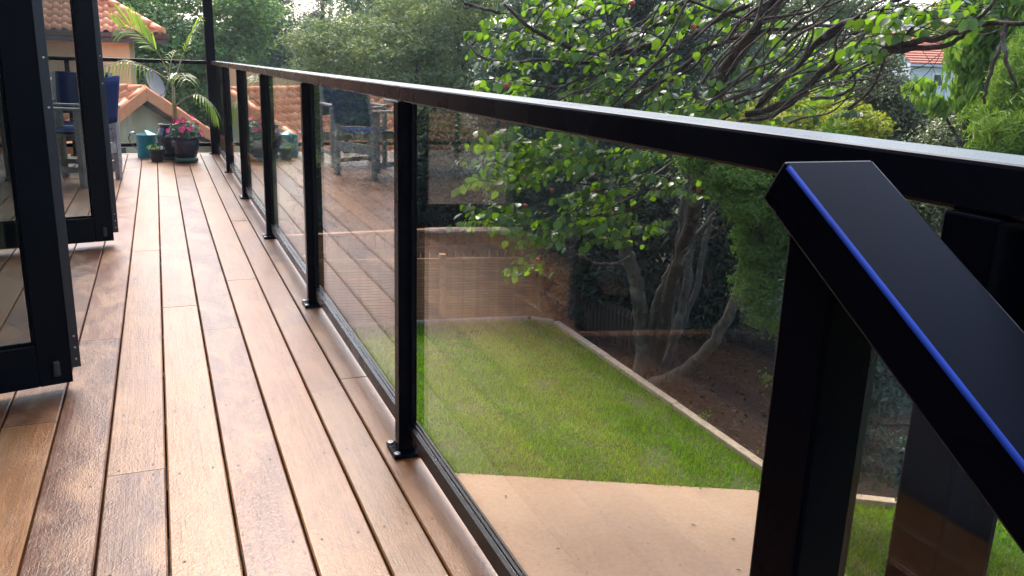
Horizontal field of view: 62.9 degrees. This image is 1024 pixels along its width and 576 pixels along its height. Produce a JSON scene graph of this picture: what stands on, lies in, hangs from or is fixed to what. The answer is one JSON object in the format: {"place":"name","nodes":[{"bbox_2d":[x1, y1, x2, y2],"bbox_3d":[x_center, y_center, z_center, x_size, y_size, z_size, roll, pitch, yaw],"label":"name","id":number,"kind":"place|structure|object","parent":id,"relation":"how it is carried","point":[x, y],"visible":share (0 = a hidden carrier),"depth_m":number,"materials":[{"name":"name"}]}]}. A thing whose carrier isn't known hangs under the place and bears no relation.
{"place":"outdoors","nodes":[
{"label":"outdoors","id":0,"kind":"place"},
{"bbox_2d":[0,98,10,180],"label":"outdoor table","id":1,"kind":"object","parent":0,"point":[6,163],"visible":0.09,"depth_m":7.21,"materials":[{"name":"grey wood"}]},
{"bbox_2d":[0,0,210,154],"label":"tiled house","id":2,"kind":"structure","parent":0,"point":[138,113],"depth_m":21.11,"materials":[{"name":"ceramic"}]},
{"bbox_2d":[146,70,172,106],"bbox_3d":[-7.880,-4.471,18.795,0.580,0.818,0.522,-4,16,-22],"label":"satellite dish","id":3,"kind":"object","parent":2,"relation":"on","point":[156,86],"visible":0.91,"depth_m":18.79,"materials":[{"name":"white metal"}]},
{"bbox_2d":[297,0,339,132],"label":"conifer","id":4,"kind":"object","parent":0,"point":[319,6],"visible":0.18,"depth_m":43.51,"materials":[{"name":"green plant"}]},
{"bbox_2d":[319,0,385,139],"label":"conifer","id":5,"kind":"object","parent":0,"point":[367,133],"visible":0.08,"depth_m":43.52,"materials":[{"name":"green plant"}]},
{"bbox_2d":[95,459,846,575],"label":"patio","id":6,"kind":"structure","parent":0,"point":[534,521],"depth_m":7.76,"materials":[{"name":"beige concrete"}]},
{"bbox_2d":[277,125,792,320],"bbox_3d":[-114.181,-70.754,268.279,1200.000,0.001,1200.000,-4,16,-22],"label":"ground","id":7,"kind":"structure","parent":0,"point":[286,185],"depth_m":31.13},
{"bbox_2d":[115,0,293,127],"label":"broadleaf tree","id":8,"kind":"object","parent":7,"relation":"on","point":[242,22],"visible":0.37,"depth_m":30.26,"materials":[{"name":"green plant"}]},
{"bbox_2d":[216,0,335,147],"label":"broadleaf tree","id":9,"kind":"object","parent":7,"relation":"on","point":[274,61],"visible":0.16,"depth_m":38.08,"materials":[{"name":"green plant"}]},
{"bbox_2d":[282,123,544,258],"bbox_3d":[-1.849,-1.615,16.268,5.364,3.081,2.618,-4,16,-22],"label":"shrub","id":10,"kind":"object","parent":7,"relation":"on","point":[348,201],"visible":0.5,"depth_m":15.75,"materials":[{"name":"green plant"}]},
{"bbox_2d":[285,224,549,259],"bbox_3d":[-2.412,-0.404,14.806,8.000,1.220,0.130,-4,16,-22],"label":"board fence","id":11,"kind":"object","parent":7,"relation":"on","point":[480,246],"visible":0.12,"depth_m":14.99,"materials":[{"name":"brown wood"}]},
{"bbox_2d":[274,0,563,192],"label":"kanuka tree","id":12,"kind":"object","parent":7,"relation":"on","point":[427,45],"visible":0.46,"depth_m":23.25,"materials":[{"name":"green plant"}]},
{"bbox_2d":[274,0,636,157],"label":"broadleaf tree","id":13,"kind":"object","parent":7,"relation":"on","point":[351,4],"visible":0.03,"depth_m":31.78,"materials":[{"name":"green plant"}]},
{"bbox_2d":[141,2,954,127],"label":"distant woods","id":14,"kind":"object","parent":7,"relation":"on","point":[419,108],"visible":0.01,"depth_m":53.01,"materials":[{"name":"green plant"}]},
{"bbox_2d":[348,316,998,520],"bbox_3d":[0.498,1.152,11.684,14.625,0.131,4.406,7,16,20],"label":"garden edging","id":15,"kind":"object","parent":7,"relation":"on","point":[742,451],"visible":0.23,"depth_m":11.05,"materials":[{"name":"beige concrete"}]},
{"bbox_2d":[528,257,912,497],"bbox_3d":[5.232,1.081,12.640,9.000,0.001,14.000,-4,16,-22],"label":"mulch bed","id":16,"kind":"object","parent":7,"relation":"on","point":[746,431],"visible":0.17,"depth_m":11.30,"materials":[{"name":"brown soil"}]},
{"bbox_2d":[303,252,572,322],"bbox_3d":[-1.118,0.002,13.594,4.376,1.140,0.120,-1,15,-12],"label":"slatted fence","id":17,"kind":"object","parent":16,"relation":"on","point":[359,290],"visible":0.68,"depth_m":13.57,"materials":[{"name":"brown wood"}]},
{"bbox_2d":[527,204,659,327],"bbox_3d":[1.411,-0.236,13.666,2.284,2.272,2.113,-4,16,-22],"label":"shrub","id":18,"kind":"object","parent":16,"relation":"on","point":[609,284],"visible":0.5,"depth_m":13.24,"materials":[{"name":"green plant"}]},
{"bbox_2d":[447,0,773,249],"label":"narrow leaved tree","id":19,"kind":"object","parent":16,"relation":"on","point":[555,73],"visible":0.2,"depth_m":13.89,"materials":[{"name":"green plant"}]},
{"bbox_2d":[573,288,682,371],"bbox_3d":[1.680,0.606,12.701,0.067,0.643,2.667,-6,17,-28],"label":"picket fence","id":20,"kind":"object","parent":16,"relation":"on","point":[609,321],"visible":0.58,"depth_m":12.92,"materials":[{"name":"wood"}]},
{"bbox_2d":[608,181,780,346],"bbox_3d":[2.891,-0.383,13.276,3.184,2.939,1.987,4,15,10],"label":"shrub","id":21,"kind":"object","parent":16,"relation":"on","point":[705,314],"visible":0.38,"depth_m":12.95,"materials":[{"name":"green plant"}]},
{"bbox_2d":[698,409,715,421],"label":"seedling","id":22,"kind":"object","parent":16,"relation":"on","point":[706,415],"visible":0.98,"depth_m":10.06,"materials":[{"name":"green plant"}]},
{"bbox_2d":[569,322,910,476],"bbox_3d":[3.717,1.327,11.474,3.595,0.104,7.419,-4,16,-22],"label":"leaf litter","id":23,"kind":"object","parent":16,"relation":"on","point":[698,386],"visible":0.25,"depth_m":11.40,"materials":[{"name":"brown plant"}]},
{"bbox_2d":[669,120,860,353],"bbox_3d":[2.442,0.180,8.567,1.887,3.809,1.383,5,15,10],"label":"fine leaved bush","id":24,"kind":"object","parent":16,"relation":"on","point":[765,245],"visible":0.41,"depth_m":8.25,"materials":[{"name":"green plant"}]},
{"bbox_2d":[757,367,772,390],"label":"seedling","id":25,"kind":"object","parent":16,"relation":"on","point":[767,379],"visible":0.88,"depth_m":11.14,"materials":[{"name":"green plant"}]},
{"bbox_2d":[707,273,893,383],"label":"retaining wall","id":26,"kind":"structure","parent":16,"relation":"on","point":[762,329],"depth_m":14.01,"materials":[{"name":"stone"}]},
{"bbox_2d":[719,92,900,138],"bbox_3d":[3.996,-0.867,12.257,2.676,4.025,1.536,10,17,27],"label":"shrub","id":27,"kind":"object","parent":16,"relation":"on","point":[866,123],"visible":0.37,"depth_m":11.46,"materials":[{"name":"green plant"}]},
{"bbox_2d":[792,33,954,230],"bbox_3d":[6.100,-1.813,14.197,4.511,4.988,3.290,9,16,25],"label":"hedge","id":28,"kind":"object","parent":16,"relation":"on","point":[900,111],"visible":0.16,"depth_m":13.45,"materials":[{"name":"green plant"}]},
{"bbox_2d":[902,99,983,236],"bbox_3d":[7.081,-0.990,13.152,2.818,3.996,2.876,-4,16,-22],"label":"hedge","id":29,"kind":"object","parent":16,"relation":"on","point":[941,130],"visible":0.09,"depth_m":12.45,"materials":[{"name":"green plant"}]},
{"bbox_2d":[901,0,1023,150],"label":"drooping tree","id":30,"kind":"object","parent":16,"relation":"on","point":[966,83],"visible":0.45,"depth_m":10.05,"materials":[{"name":"green plant"}]},
{"bbox_2d":[951,29,1023,155],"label":"bamboo","id":31,"kind":"object","parent":16,"relation":"on","point":[997,126],"visible":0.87,"depth_m":8.73,"materials":[{"name":"green plant"}]},
{"bbox_2d":[446,0,1023,387],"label":"persimmon tree","id":32,"kind":"object","parent":7,"relation":"on","point":[668,299],"visible":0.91,"depth_m":8.08,"materials":[{"name":"green plant"}]},
{"bbox_2d":[696,0,909,126],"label":"broadleaf tree","id":33,"kind":"object","parent":7,"relation":"on","point":[846,11],"visible":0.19,"depth_m":28.40,"materials":[{"name":"green plant"}]},
{"bbox_2d":[767,256,912,501],"bbox_3d":[3.470,0.877,7.624,2.343,3.007,1.083,4,15,9],"label":"shrub","id":34,"kind":"object","parent":7,"relation":"on","point":[890,402],"visible":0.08,"depth_m":7.59,"materials":[{"name":"green plant"}]},
{"bbox_2d":[882,23,923,65],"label":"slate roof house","id":35,"kind":"structure","parent":7,"relation":"on","point":[907,29],"depth_m":53.52,"materials":[{"name":"white paint"}]},
{"bbox_2d":[901,1,942,30],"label":"broadleaf tree","id":36,"kind":"object","parent":7,"relation":"on","point":[921,25],"visible":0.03,"depth_m":58.56,"materials":[{"name":"green plant"}]},
{"bbox_2d":[892,32,952,121],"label":"weatherboard house","id":37,"kind":"structure","parent":7,"relation":"on","point":[917,57],"depth_m":40.28,"materials":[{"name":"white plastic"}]},
{"bbox_2d":[931,72,945,86],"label":"window","id":38,"kind":"structure","parent":37,"relation":"in","point":[938,75],"depth_m":40.27,"materials":[{"name":"white plastic"}]},
{"bbox_2d":[924,0,960,92],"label":"broadleaf tree","id":39,"kind":"object","parent":7,"relation":"on","point":[943,29],"visible":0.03,"depth_m":24.87,"materials":[{"name":"green plant"}]},
{"bbox_3d":[-4.009,0.504,2.696,6.740,5.690,13.000,-4,16,-22],"label":"house","id":40,"kind":"object","parent":7,"relation":"on","visible":0},
{"bbox_2d":[0,0,80,393],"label":"bifold door","id":41,"kind":"structure","parent":40,"relation":"attached to","point":[48,354],"depth_m":2.64,"materials":[{"name":"black metal"}]},
{"bbox_2d":[0,0,118,249],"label":"bifold door","id":42,"kind":"structure","parent":40,"relation":"attached to","point":[99,223],"depth_m":4.74,"materials":[{"name":"black metal"}]},
{"bbox_2d":[0,153,497,575],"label":"deck","id":43,"kind":"structure","parent":40,"relation":"attached to","point":[190,292],"depth_m":2.57,"materials":[{"name":"brown wood"}]},
{"bbox_2d":[51,71,121,170],"bbox_3d":[-4.166,-1.621,8.106,0.628,0.906,0.676,-3,16,-18],"label":"director chair","id":44,"kind":"object","parent":43,"relation":"on","point":[64,86],"visible":0.12,"depth_m":8.26,"materials":[{"name":"blue fabric"}]},
{"bbox_2d":[53,76,122,187],"bbox_3d":[-3.768,-1.362,7.181,0.676,0.906,0.628,3,15,4],"label":"director chair","id":45,"kind":"object","parent":43,"relation":"on","point":[112,91],"visible":0.6,"depth_m":7.28,"materials":[{"name":"grey wood"}]},
{"bbox_2d":[0,56,210,155],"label":"glass railing","id":46,"kind":"object","parent":43,"relation":"on","point":[66,59],"visible":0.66,"depth_m":9.12,"materials":[{"name":"black metal"}]},
{"bbox_2d":[128,130,156,157],"bbox_3d":[-3.953,-1.574,9.142,0.385,0.295,0.206,5,15,12],"label":"watering can","id":47,"kind":"object","parent":43,"relation":"on","point":[143,141],"visible":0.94,"depth_m":9.08,"materials":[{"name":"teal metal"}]},
{"bbox_2d":[146,144,164,161],"bbox_3d":[-3.774,-1.427,8.835,0.223,0.180,0.186,15,20,41],"label":"nursery pot","id":48,"kind":"object","parent":43,"relation":"on","point":[156,154],"visible":1,"depth_m":8.79,"materials":[{"name":"black plastic"}]},
{"bbox_2d":[104,3,220,159],"bbox_3d":[-3.438,-2.093,8.643,0.993,1.587,1.278,6,15,14],"label":"potted palm","id":49,"kind":"object","parent":43,"relation":"on","point":[163,140],"visible":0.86,"depth_m":8.55,"materials":[{"name":"green plant"}]},
{"bbox_2d":[166,116,203,162],"bbox_3d":[-3.433,-1.565,8.806,0.382,0.484,0.354,-4,16,-22],"label":"flower pot","id":50,"kind":"object","parent":43,"relation":"on","point":[185,146],"visible":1,"depth_m":8.73,"materials":[{"name":"grey ceramic"}]},
{"bbox_2d":[202,0,219,153],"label":"veranda post","id":51,"kind":"object","parent":43,"relation":"on","point":[209,35],"visible":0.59,"depth_m":9.42,"materials":[{"name":"black metal"}]},
{"bbox_2d":[211,61,1023,575],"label":"glass railing","id":52,"kind":"object","parent":43,"relation":"on","point":[945,521],"visible":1,"depth_m":1.06,"materials":[{"name":"black metal"}]},
{"bbox_3d":[-0.195,2.070,0.075,1.425,1.548,2.192,-4,16,-22],"label":"stairs","id":53,"kind":"object","parent":43,"relation":"attached to","visible":0},
{"bbox_2d":[749,161,1023,575],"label":"stair handrail","id":54,"kind":"object","parent":53,"relation":"on","point":[875,267],"visible":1,"depth_m":0.55,"materials":[{"name":"black metal"}]},
{"bbox_2d":[145,0,940,56],"label":"sky","id":55,"kind":"structure","parent":0,"point":[911,1],"materials":[{"name":"white"}]},
{"bbox_2d":[167,19,957,109],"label":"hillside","id":56,"kind":"structure","parent":0,"point":[352,55],"depth_m":125.41,"materials":[{"name":"green plant"}]},
{"bbox_2d":[112,317,1023,575],"bbox_3d":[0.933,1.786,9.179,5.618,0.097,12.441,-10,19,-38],"label":"lawn grass","id":57,"kind":"structure","parent":0,"point":[527,360],"depth_m":10.09,"materials":[{"name":"green plant"}]}
]}

